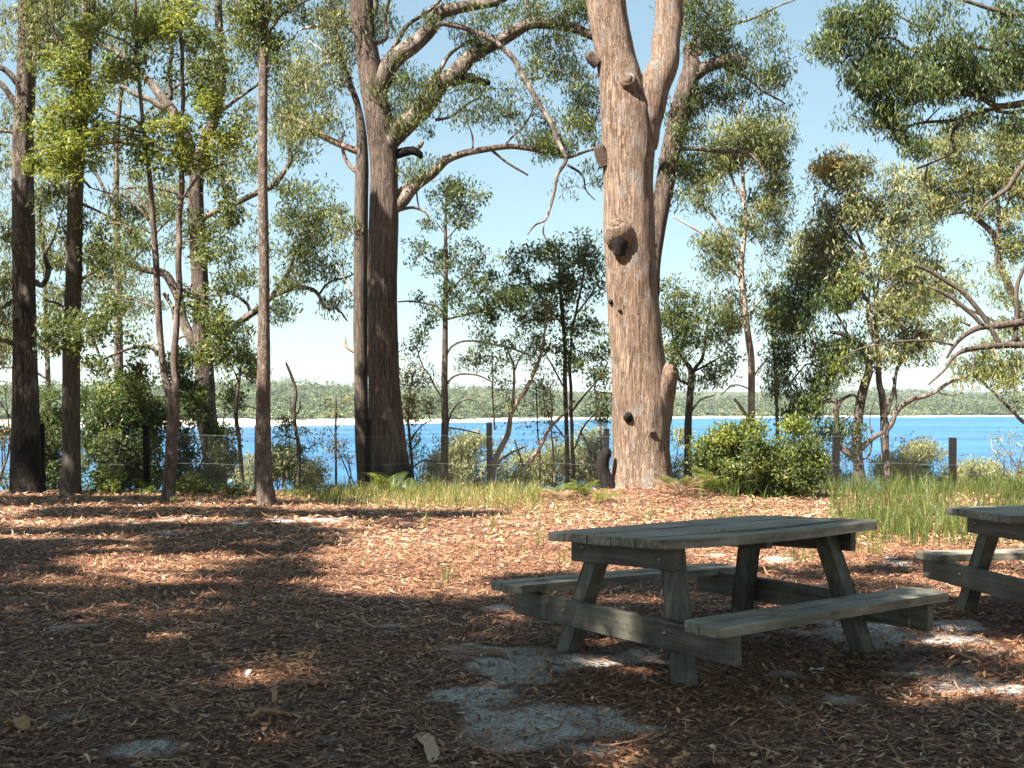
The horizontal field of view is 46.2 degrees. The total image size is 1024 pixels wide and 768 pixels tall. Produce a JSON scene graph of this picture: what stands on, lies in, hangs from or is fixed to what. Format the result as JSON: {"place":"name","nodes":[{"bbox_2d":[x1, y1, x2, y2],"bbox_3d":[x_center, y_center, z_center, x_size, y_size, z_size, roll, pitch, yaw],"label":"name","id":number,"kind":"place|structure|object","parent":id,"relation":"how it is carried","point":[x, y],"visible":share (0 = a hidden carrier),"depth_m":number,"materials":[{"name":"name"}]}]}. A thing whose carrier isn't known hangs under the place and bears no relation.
{"place":"outdoors","nodes":[
{"label":"outdoors","id":0,"kind":"place"},
{"bbox_2d":[89,472,605,523],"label":"grass","id":1,"kind":"structure","parent":0,"point":[356,492],"depth_m":19.84,"materials":[{"name":"plant"}]},
{"bbox_2d":[0,384,1023,767],"bbox_3d":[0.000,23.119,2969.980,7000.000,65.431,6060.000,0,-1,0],"label":"ground","id":2,"kind":"structure","parent":0,"point":[568,726],"depth_m":7.21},
{"bbox_2d":[0,380,11,489],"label":"bush","id":3,"kind":"object","parent":2,"relation":"on","point":[6,430],"visible":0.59,"depth_m":24.66,"materials":[{"name":"green plant"}]},
{"bbox_2d":[3,714,30,731],"bbox_3d":[-2.276,1.562,5.517,0.101,0.066,0.097,0,-1,28],"label":"bark strip","id":4,"kind":"object","parent":2,"relation":"on","point":[21,721],"visible":1,"depth_m":5.51,"materials":[{"name":"beige wood"}]},
{"bbox_2d":[0,0,81,494],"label":"gum tree","id":5,"kind":"object","parent":2,"relation":"on","point":[26,472],"visible":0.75,"depth_m":21.87,"materials":[{"name":"brown plant"}]},
{"bbox_2d":[38,379,96,489],"bbox_3d":[-9.593,1.169,25.440,1.768,2.591,1.824,0,-1,0],"label":"bush","id":6,"kind":"object","parent":2,"relation":"on","point":[50,418],"visible":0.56,"depth_m":25.23,"materials":[{"name":"green plant"}]},
{"bbox_2d":[0,126,169,485],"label":"gum tree","id":7,"kind":"object","parent":2,"relation":"on","point":[58,262],"visible":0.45,"depth_m":32.84,"materials":[{"name":"green plant"}]},
{"bbox_2d":[14,0,157,495],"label":"gum tree","id":8,"kind":"object","parent":2,"relation":"on","point":[70,472],"visible":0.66,"depth_m":21.40,"materials":[{"name":"green plant"}]},
{"bbox_2d":[82,467,158,494],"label":"shrub","id":9,"kind":"object","parent":2,"relation":"on","point":[109,483],"visible":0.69,"depth_m":21.96,"materials":[{"name":"green plant"}]},
{"bbox_2d":[57,369,186,489],"bbox_3d":[-7.931,1.013,24.478,2.500,2.697,2.105,0,-1,0],"label":"bush","id":10,"kind":"object","parent":2,"relation":"on","point":[116,409],"visible":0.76,"depth_m":24.18,"materials":[{"name":"green plant"}]},
{"bbox_2d":[18,0,257,502],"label":"forked sapling","id":11,"kind":"object","parent":2,"relation":"on","point":[74,71],"visible":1,"depth_m":19.95,"materials":[{"name":"green plant"}]},
{"bbox_2d":[1,0,304,489],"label":"gum tree","id":12,"kind":"object","parent":2,"relation":"on","point":[115,183],"visible":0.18,"depth_m":36.02,"materials":[{"name":"green plant"}]},
{"bbox_2d":[156,495,180,502],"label":"fern","id":13,"kind":"object","parent":2,"relation":"on","point":[174,497],"visible":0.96,"depth_m":19.59,"materials":[{"name":"green plant"}]},
{"bbox_2d":[155,345,254,489],"bbox_3d":[-6.551,0.869,25.206,2.260,3.411,1.671,-1,-1,31],"label":"bush","id":14,"kind":"object","parent":2,"relation":"on","point":[195,394],"visible":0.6,"depth_m":25.00,"materials":[{"name":"green plant"}]},
{"bbox_2d":[188,641,234,649],"bbox_3d":[-1.828,1.591,7.301,0.293,0.044,0.045,0,-1,15],"label":"bark strip","id":15,"kind":"object","parent":2,"relation":"on","point":[216,644],"visible":0.98,"depth_m":7.30,"materials":[{"name":"brown wood"}]},
{"bbox_2d":[176,469,255,495],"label":"shrub","id":16,"kind":"object","parent":2,"relation":"on","point":[194,483],"visible":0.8,"depth_m":21.45,"materials":[{"name":"green plant"}]},
{"bbox_2d":[84,0,353,487],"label":"gum tree","id":17,"kind":"object","parent":2,"relation":"on","point":[195,197],"visible":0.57,"depth_m":26.44,"materials":[{"name":"green plant"}]},
{"bbox_2d":[208,483,233,495],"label":"fern","id":18,"kind":"object","parent":2,"relation":"on","point":[223,487],"visible":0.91,"depth_m":21.36,"materials":[{"name":"green plant"}]},
{"bbox_2d":[209,318,272,488],"bbox_3d":[-5.456,0.468,23.971,1.218,3.610,1.222,0,-1,0],"label":"young gum","id":19,"kind":"object","parent":2,"relation":"on","point":[237,428],"visible":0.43,"depth_m":23.95,"materials":[{"name":"green plant"}]},
{"bbox_2d":[217,0,319,506],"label":"slender gum","id":20,"kind":"object","parent":2,"relation":"on","point":[261,12],"visible":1,"depth_m":19.06,"materials":[{"name":"brown plant"}]},
{"bbox_2d":[247,707,291,717],"bbox_3d":[-1.150,1.565,5.696,0.207,0.064,0.055,0,-1,-25],"label":"bark strip","id":21,"kind":"object","parent":2,"relation":"on","point":[258,710],"visible":0.98,"depth_m":5.69,"materials":[{"name":"brown wood"}]},
{"bbox_2d":[270,684,280,703],"bbox_3d":[-1.195,1.563,6.055,0.045,0.079,0.316,0,-1,-5],"label":"bark strip","id":22,"kind":"object","parent":2,"relation":"on","point":[274,689],"visible":0.98,"depth_m":5.99,"materials":[{"name":"brown wood"}]},
{"bbox_2d":[228,434,334,489],"bbox_3d":[-5.443,2.162,27.979,2.734,2.066,1.649,0,-1,0],"label":"bank shrub","id":23,"kind":"object","parent":2,"relation":"on","point":[282,456],"visible":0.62,"depth_m":27.77,"materials":[{"name":"green plant"}]},
{"bbox_2d":[271,362,331,488],"bbox_3d":[-4.112,0.907,23.592,1.361,2.670,0.896,0,-1,10],"label":"dead sapling","id":24,"kind":"object","parent":2,"relation":"on","point":[293,424],"visible":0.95,"depth_m":23.56,"materials":[{"name":"brown plant"}]},
{"bbox_2d":[288,483,331,494],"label":"fern","id":25,"kind":"object","parent":2,"relation":"on","point":[301,486],"visible":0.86,"depth_m":21.31,"materials":[{"name":"green plant"}]},
{"bbox_2d":[302,496,319,504],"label":"grass tuft","id":26,"kind":"object","parent":2,"relation":"on","point":[308,501],"visible":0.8,"depth_m":19.12,"materials":[{"name":"green plant"}]},
{"bbox_2d":[267,0,368,488],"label":"gum tree","id":27,"kind":"object","parent":2,"relation":"on","point":[333,22],"visible":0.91,"depth_m":23.53,"materials":[{"name":"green plant"}]},
{"bbox_2d":[305,678,336,688],"bbox_3d":[-1.006,1.582,6.340,0.171,0.054,0.063,1,-1,-34],"label":"bark strip","id":28,"kind":"object","parent":2,"relation":"on","point":[315,682],"visible":0.99,"depth_m":6.33,"materials":[{"name":"brown wood"}]},
{"bbox_2d":[317,393,354,484],"bbox_3d":[-3.431,1.228,23.973,0.913,2.084,0.704,0,-1,-17],"label":"young gum","id":29,"kind":"object","parent":2,"relation":"on","point":[335,449],"visible":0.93,"depth_m":23.88,"materials":[{"name":"green plant"}]},
{"bbox_2d":[326,433,355,489],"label":"shrub","id":30,"kind":"object","parent":2,"relation":"on","point":[346,443],"visible":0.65,"depth_m":24.14,"materials":[{"name":"green plant"}]},
{"bbox_2d":[348,471,417,491],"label":"fern","id":31,"kind":"object","parent":2,"relation":"on","point":[377,477],"visible":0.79,"depth_m":21.68,"materials":[{"name":"green plant"}]},
{"bbox_2d":[387,478,430,495],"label":"fern","id":32,"kind":"object","parent":2,"relation":"on","point":[405,484],"visible":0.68,"depth_m":21.12,"materials":[{"name":"green plant"}]},
{"bbox_2d":[399,353,440,478],"bbox_3d":[-1.958,0.820,24.020,1.238,2.904,0.981,0,-1,0],"label":"young gum","id":33,"kind":"object","parent":2,"relation":"on","point":[408,413],"visible":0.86,"depth_m":23.96,"materials":[{"name":"green plant"}]},
{"bbox_2d":[414,733,439,763],"bbox_3d":[-0.368,1.565,5.204,0.081,0.061,0.360,0,-1,-11],"label":"bark strip","id":34,"kind":"object","parent":2,"relation":"on","point":[431,747],"visible":0.98,"depth_m":5.16,"materials":[{"name":"beige wood"}]},
{"bbox_2d":[429,555,457,583],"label":"grass tuft","id":35,"kind":"object","parent":2,"relation":"on","point":[447,577],"visible":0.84,"depth_m":10.12,"materials":[{"name":"yellow plant"}]},
{"bbox_2d":[398,171,533,489],"bbox_3d":[-0.934,-0.963,23.245,2.856,6.332,1.510,0,-1,0],"label":"slender sapling","id":36,"kind":"object","parent":2,"relation":"on","point":[453,189],"visible":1,"depth_m":23.16,"materials":[{"name":"green plant"}]},
{"bbox_2d":[414,425,519,489],"bbox_3d":[-1.140,2.070,28.038,2.662,2.250,2.007,0,-1,0],"label":"bank shrub","id":37,"kind":"object","parent":2,"relation":"on","point":[461,477],"visible":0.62,"depth_m":27.73,"materials":[{"name":"green plant"}]},
{"bbox_2d":[341,0,602,489],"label":"gum tree","id":38,"kind":"object","parent":2,"relation":"on","point":[388,133],"visible":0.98,"depth_m":23.09,"materials":[{"name":"brown plant"}]},
{"bbox_2d":[465,647,508,658],"bbox_3d":[-0.151,1.599,7.161,0.311,0.051,0.039,-1,-1,35],"label":"bark strip","id":39,"kind":"object","parent":2,"relation":"on","point":[490,650],"visible":0.99,"depth_m":7.15,"materials":[{"name":"brown wood"}]},
{"bbox_2d":[489,507,496,530],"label":"grass tuft","id":40,"kind":"object","parent":2,"relation":"on","point":[492,522],"visible":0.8,"depth_m":14.87,"materials":[{"name":"plant"}]},
{"bbox_2d":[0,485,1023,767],"bbox_3d":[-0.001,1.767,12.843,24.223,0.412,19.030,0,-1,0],"label":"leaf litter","id":41,"kind":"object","parent":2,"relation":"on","point":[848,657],"visible":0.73,"depth_m":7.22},
{"bbox_2d":[48,623,104,633],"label":"fallen branch","id":42,"kind":"object","parent":41,"relation":"on","point":[62,627],"visible":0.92,"depth_m":7.89,"materials":[{"name":"grey wood"}]},
{"bbox_2d":[934,650,981,663],"bbox_3d":[2.650,1.611,7.113,0.050,0.051,0.327,1,-1,-32],"label":"bark strip","id":43,"kind":"object","parent":41,"relation":"on","point":[962,655],"visible":0.99,"depth_m":7.10,"materials":[{"name":"brown wood"}]},
{"bbox_2d":[0,377,1023,419],"bbox_3d":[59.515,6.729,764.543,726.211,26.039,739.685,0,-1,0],"label":"forest","id":44,"kind":"object","parent":2,"relation":"on","point":[944,405],"visible":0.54,"depth_m":695.22,"materials":[{"name":"green plant"}]},
{"bbox_2d":[0,419,1023,491],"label":"wire fence","id":45,"kind":"object","parent":2,"relation":"on","point":[952,455],"visible":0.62,"depth_m":22.38,"materials":[{"name":"grey metal"}]},
{"bbox_2d":[453,285,575,489],"bbox_3d":[0.050,0.135,25.027,2.569,4.463,1.492,0,-1,0],"label":"paperbark","id":46,"kind":"object","parent":2,"relation":"on","point":[512,406],"visible":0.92,"depth_m":24.95,"materials":[{"name":"green plant"}]},
{"bbox_2d":[516,543,527,554],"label":"grass tuft","id":47,"kind":"object","parent":2,"relation":"on","point":[522,547],"visible":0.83,"depth_m":12.33,"materials":[{"name":"plant"}]},
{"bbox_2d":[527,513,546,545],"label":"grass tuft","id":48,"kind":"object","parent":2,"relation":"on","point":[538,536],"visible":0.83,"depth_m":13.06,"materials":[{"name":"plant"}]},
{"bbox_2d":[497,226,611,485],"bbox_3d":[1.016,-0.459,25.458,2.718,5.913,1.761,0,-1,0],"label":"slender sapling","id":49,"kind":"object","parent":2,"relation":"on","point":[563,283],"visible":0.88,"depth_m":25.41,"materials":[{"name":"green plant"}]},
{"bbox_2d":[496,422,612,489],"bbox_3d":[0.915,2.243,28.953,3.237,2.704,1.999,0,-1,0],"label":"bank shrub","id":50,"kind":"object","parent":2,"relation":"on","point":[560,457],"visible":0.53,"depth_m":28.62,"materials":[{"name":"green plant"}]},
{"bbox_2d":[528,482,584,496],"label":"fern","id":51,"kind":"object","parent":2,"relation":"on","point":[555,489],"visible":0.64,"depth_m":20.12,"materials":[{"name":"green plant"}]},
{"bbox_2d":[510,370,609,488],"bbox_3d":[1.105,1.058,25.178,2.318,2.711,1.306,0,-1,0],"label":"young gum","id":52,"kind":"object","parent":2,"relation":"on","point":[600,430],"visible":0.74,"depth_m":25.17,"materials":[{"name":"green plant"}]},
{"bbox_2d":[540,489,581,500],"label":"fern","id":53,"kind":"object","parent":2,"relation":"on","point":[568,496],"visible":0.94,"depth_m":19.42,"materials":[{"name":"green plant"}]},
{"bbox_2d":[555,542,570,564],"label":"grass tuft","id":54,"kind":"object","parent":2,"relation":"on","point":[567,559],"visible":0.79,"depth_m":11.51,"materials":[{"name":"plant"}]},
{"bbox_2d":[557,479,599,495],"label":"fern","id":55,"kind":"object","parent":2,"relation":"on","point":[583,488],"visible":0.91,"depth_m":19.86,"materials":[{"name":"green plant"}]},
{"bbox_2d":[596,448,614,490],"bbox_3d":[1.722,1.657,21.274,0.471,1.052,0.334,0,-1,0],"label":"tree stump","id":56,"kind":"object","parent":2,"relation":"on","point":[605,477],"visible":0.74,"depth_m":21.18,"materials":[{"name":"brown wood"}]},
{"bbox_2d":[591,488,624,501],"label":"fern","id":57,"kind":"object","parent":2,"relation":"on","point":[601,496],"visible":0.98,"depth_m":18.90,"materials":[{"name":"plant"}]},
{"bbox_2d":[584,0,682,489],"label":"gum tree","id":58,"kind":"object","parent":2,"relation":"on","point":[633,104],"visible":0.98,"depth_m":21.27,"materials":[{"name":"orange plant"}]},
{"bbox_2d":[633,500,672,520],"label":"grass tuft","id":59,"kind":"object","parent":2,"relation":"on","point":[650,513],"visible":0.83,"depth_m":16.14,"materials":[{"name":"plant"}]},
{"bbox_2d":[655,475,685,486],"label":"fern","id":60,"kind":"object","parent":2,"relation":"on","point":[669,481],"visible":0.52,"depth_m":20.52,"materials":[{"name":"green plant"}]},
{"bbox_2d":[649,476,713,495],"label":"fern","id":61,"kind":"object","parent":2,"relation":"on","point":[689,487],"visible":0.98,"depth_m":19.55,"materials":[{"name":"green plant"}]},
{"bbox_2d":[670,425,702,484],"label":"bank shrub","id":62,"kind":"object","parent":2,"relation":"on","point":[676,466],"visible":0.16,"depth_m":28.84,"materials":[{"name":"green plant"}]},
{"bbox_2d":[676,475,717,491],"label":"fern","id":63,"kind":"object","parent":2,"relation":"on","point":[703,483],"visible":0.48,"depth_m":20.09,"materials":[{"name":"green plant"}]},
{"bbox_2d":[659,272,747,484],"bbox_3d":[4.263,0.221,27.479,2.363,5.607,1.642,0,-1,0],"label":"gum","id":64,"kind":"object","parent":2,"relation":"on","point":[681,325],"visible":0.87,"depth_m":27.43,"materials":[{"name":"green plant"}]},
{"bbox_2d":[491,515,947,688],"bbox_3d":[1.223,1.312,7.295,2.067,0.945,2.025,1,-1,-36],"label":"picnic table","id":65,"kind":"object","parent":2,"relation":"on","point":[681,636],"visible":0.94,"depth_m":7.01,"materials":[{"name":"grey wood"}]},
{"bbox_2d":[540,517,868,622],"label":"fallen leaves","id":66,"kind":"object","parent":65,"relation":"on","point":[695,564],"visible":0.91,"depth_m":7.04,"materials":[{"name":"brown plant"}]},
{"bbox_2d":[708,499,737,517],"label":"grass tuft","id":67,"kind":"object","parent":2,"relation":"on","point":[723,516],"visible":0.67,"depth_m":15.88,"materials":[{"name":"plant"}]},
{"bbox_2d":[693,467,757,494],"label":"fern","id":68,"kind":"object","parent":2,"relation":"on","point":[710,481],"visible":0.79,"depth_m":19.86,"materials":[{"name":"green plant"}]},
{"bbox_2d":[649,0,807,296],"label":"gum tree","id":69,"kind":"object","parent":2,"relation":"on","point":[687,97],"visible":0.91,"depth_m":23.93,"materials":[{"name":"green plant"}]},
{"bbox_2d":[673,100,812,420],"bbox_3d":[5.219,-1.764,27.064,3.206,9.308,1.967,0,-1,0],"label":"gum tree","id":70,"kind":"object","parent":2,"relation":"on","point":[769,148],"visible":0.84,"depth_m":26.95,"materials":[{"name":"green plant"}]},
{"bbox_2d":[683,410,834,499],"bbox_3d":[4.038,1.472,20.436,2.803,2.062,1.965,0,-1,-25],"label":"bush","id":71,"kind":"object","parent":2,"relation":"on","point":[743,447],"visible":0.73,"depth_m":20.11,"materials":[{"name":"green plant"}]},
{"bbox_2d":[750,283,794,444],"bbox_3d":[6.047,0.342,27.460,1.182,5.354,1.156,-1,-1,37],"label":"young gum","id":72,"kind":"object","parent":2,"relation":"on","point":[776,396],"visible":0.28,"depth_m":27.46,"materials":[{"name":"green plant"}]},
{"bbox_2d":[780,547,812,561],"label":"grass tuft","id":73,"kind":"object","parent":2,"relation":"on","point":[795,558],"visible":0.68,"depth_m":11.72,"materials":[{"name":"plant"}]},
{"bbox_2d":[810,667,823,669],"bbox_3d":[1.722,1.608,6.776,0.077,0.015,0.035,0,-1,0],"label":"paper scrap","id":74,"kind":"object","parent":2,"relation":"on","point":[812,668],"visible":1,"depth_m":6.78,"materials":[{"name":"white"}]},
{"bbox_2d":[757,257,883,487],"bbox_3d":[6.189,-0.148,24.200,2.493,4.892,1.952,0,-1,19],"label":"bent gum","id":75,"kind":"object","parent":2,"relation":"on","point":[805,308],"visible":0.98,"depth_m":24.18,"materials":[{"name":"green plant"}]},
{"bbox_2d":[810,446,866,489],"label":"bank shrub","id":76,"kind":"object","parent":2,"relation":"on","point":[828,473],"visible":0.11,"depth_m":27.78,"materials":[{"name":"green plant"}]},
{"bbox_2d":[852,529,885,556],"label":"grass tuft","id":77,"kind":"object","parent":2,"relation":"on","point":[877,549],"visible":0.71,"depth_m":12.06,"materials":[{"name":"plant"}]},
{"bbox_2d":[866,560,877,569],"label":"grass tuft","id":78,"kind":"object","parent":2,"relation":"on","point":[873,565],"visible":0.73,"depth_m":11.07,"materials":[{"name":"green plant"}]},
{"bbox_2d":[769,143,976,485],"bbox_3d":[7.451,-1.333,24.526,4.213,7.324,2.005,0,-1,0],"label":"paperbark","id":79,"kind":"object","parent":2,"relation":"on","point":[841,173],"visible":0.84,"depth_m":24.45,"materials":[{"name":"green plant"}]},
{"bbox_2d":[797,0,1023,392],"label":"overhanging gum","id":80,"kind":"object","parent":2,"relation":"on","point":[953,72],"visible":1,"depth_m":16.96,"materials":[{"name":"green plant"}]},
{"bbox_2d":[888,503,933,545],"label":"grass tuft","id":81,"kind":"object","parent":2,"relation":"on","point":[910,536],"visible":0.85,"depth_m":13.24,"materials":[{"name":"green plant"}]},
{"bbox_2d":[864,430,958,489],"bbox_3d":[10.110,2.554,30.040,2.700,2.888,1.817,0,-1,-25],"label":"bank shrub","id":82,"kind":"object","parent":2,"relation":"on","point":[909,449],"visible":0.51,"depth_m":29.65,"materials":[{"name":"green plant"}]},
{"bbox_2d":[892,112,1023,423],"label":"gum tree","id":83,"kind":"object","parent":2,"relation":"on","point":[993,178],"visible":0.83,"depth_m":28.89,"materials":[{"name":"green plant"}]},
{"bbox_2d":[916,505,1023,611],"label":"picnic table","id":84,"kind":"object","parent":2,"relation":"on","point":[975,578],"visible":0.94,"depth_m":8.58,"materials":[{"name":"grey wood"}]},
{"bbox_2d":[932,454,1020,489],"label":"bank shrub","id":85,"kind":"object","parent":2,"relation":"on","point":[962,468],"visible":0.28,"depth_m":29.69,"materials":[{"name":"green plant"}]},
{"bbox_2d":[981,427,1023,489],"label":"shrub","id":86,"kind":"object","parent":2,"relation":"on","point":[1011,452],"visible":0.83,"depth_m":23.98,"materials":[{"name":"green plant"}]},
{"bbox_2d":[1006,459,1023,482],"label":"bank shrub","id":87,"kind":"object","parent":2,"relation":"on","point":[1022,472],"visible":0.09,"depth_m":29.95,"materials":[{"name":"green plant"}]},
{"bbox_2d":[0,417,1023,489],"bbox_3d":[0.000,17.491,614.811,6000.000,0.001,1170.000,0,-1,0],"label":"lake","id":88,"kind":"structure","parent":0,"point":[971,429],"depth_m":300.88,"materials":[{"name":"liquid"}]},
{"bbox_2d":[0,0,1023,391],"label":"sky","id":89,"kind":"structure","parent":0,"point":[312,347],"materials":[{"name":"blue"}]},
{"bbox_2d":[672,465,1023,547],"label":"tall grass","id":90,"kind":"structure","parent":0,"point":[885,489],"depth_m":17.45,"materials":[{"name":"green plant"}]}
]}

